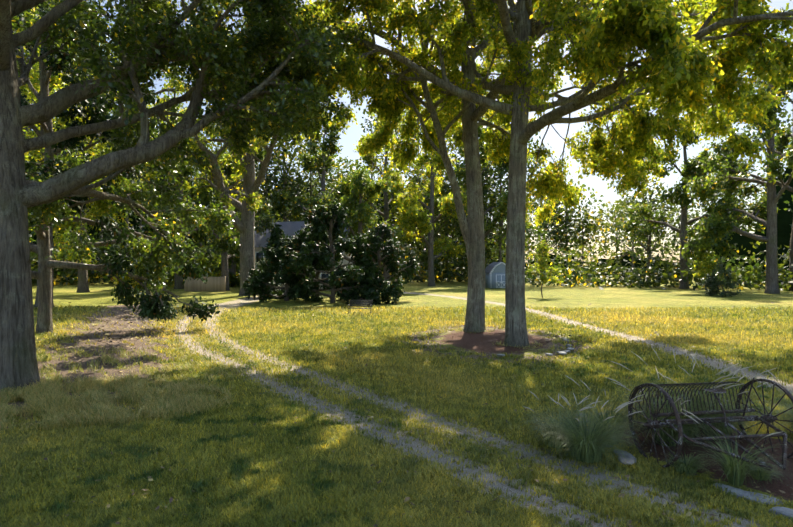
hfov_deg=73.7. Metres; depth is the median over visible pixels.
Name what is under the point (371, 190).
tree wood
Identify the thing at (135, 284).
shrub wood
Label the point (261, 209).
tree wood
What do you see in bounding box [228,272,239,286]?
shrub wood
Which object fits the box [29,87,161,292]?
tree wood
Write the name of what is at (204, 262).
shrub wood
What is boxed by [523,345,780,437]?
grass plumes
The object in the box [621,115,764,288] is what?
tree wood
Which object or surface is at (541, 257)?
young tree wood
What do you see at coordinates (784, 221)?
tree line
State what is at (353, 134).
sky
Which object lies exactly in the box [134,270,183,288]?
shrub wood
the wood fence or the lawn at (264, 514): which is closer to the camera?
the lawn at (264, 514)
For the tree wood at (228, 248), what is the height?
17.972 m
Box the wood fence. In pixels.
[184,276,225,291]
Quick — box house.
[254,215,352,290]
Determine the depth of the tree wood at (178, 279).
69.95 m
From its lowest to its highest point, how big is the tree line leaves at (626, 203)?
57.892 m
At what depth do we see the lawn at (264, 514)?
9.86 m
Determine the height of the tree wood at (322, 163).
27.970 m
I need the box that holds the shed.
[485,262,505,287]
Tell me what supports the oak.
on the ground at (447, 294)
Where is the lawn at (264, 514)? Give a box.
[0,304,792,526]
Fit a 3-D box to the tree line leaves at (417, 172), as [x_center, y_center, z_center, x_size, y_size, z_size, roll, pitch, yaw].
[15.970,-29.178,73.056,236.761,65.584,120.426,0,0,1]
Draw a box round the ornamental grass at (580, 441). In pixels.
[517,349,792,487]
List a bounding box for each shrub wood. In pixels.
[113,265,150,288]
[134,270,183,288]
[185,252,220,276]
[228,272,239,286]
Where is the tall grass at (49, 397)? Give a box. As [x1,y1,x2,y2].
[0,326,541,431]
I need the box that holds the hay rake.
[628,378,792,470]
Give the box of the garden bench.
[348,300,372,313]
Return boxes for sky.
[24,0,792,261]
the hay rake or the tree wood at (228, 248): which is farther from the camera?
the tree wood at (228, 248)
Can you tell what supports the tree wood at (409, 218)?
on the ground at (447, 294)
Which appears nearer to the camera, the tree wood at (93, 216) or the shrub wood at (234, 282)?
the tree wood at (93, 216)
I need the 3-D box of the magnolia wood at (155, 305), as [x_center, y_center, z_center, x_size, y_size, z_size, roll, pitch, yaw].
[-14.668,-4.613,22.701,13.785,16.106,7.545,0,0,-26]
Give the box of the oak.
[0,0,372,391]
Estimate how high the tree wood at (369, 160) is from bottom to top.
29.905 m
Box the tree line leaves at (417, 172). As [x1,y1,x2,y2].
[30,66,792,289]
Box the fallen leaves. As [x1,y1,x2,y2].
[0,302,792,526]
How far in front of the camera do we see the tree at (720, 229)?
58.82 m
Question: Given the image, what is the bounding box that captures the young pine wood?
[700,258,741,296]
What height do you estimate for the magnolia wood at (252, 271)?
3.600 m
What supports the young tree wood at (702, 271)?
on the ground at (447, 294)
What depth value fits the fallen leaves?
16.93 m
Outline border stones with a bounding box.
[496,337,792,519]
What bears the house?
on the ground at (447, 294)
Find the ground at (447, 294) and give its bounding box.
[0,277,792,526]
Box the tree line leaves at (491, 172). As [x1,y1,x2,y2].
[26,23,792,290]
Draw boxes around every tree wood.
[18,6,150,306]
[19,45,149,263]
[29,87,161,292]
[138,92,223,288]
[183,104,271,277]
[194,149,276,290]
[269,118,368,219]
[325,167,406,290]
[336,113,415,283]
[392,120,466,285]
[424,126,530,259]
[526,240,563,297]
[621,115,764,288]
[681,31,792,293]
[691,254,717,290]
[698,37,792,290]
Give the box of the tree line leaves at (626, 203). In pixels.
[30,42,792,290]
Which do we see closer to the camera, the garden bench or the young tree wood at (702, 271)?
the garden bench
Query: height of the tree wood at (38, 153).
24.886 m
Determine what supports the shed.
on the ground at (447, 294)
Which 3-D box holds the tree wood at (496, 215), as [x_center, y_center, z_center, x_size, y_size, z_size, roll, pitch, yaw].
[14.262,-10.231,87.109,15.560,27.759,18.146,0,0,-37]

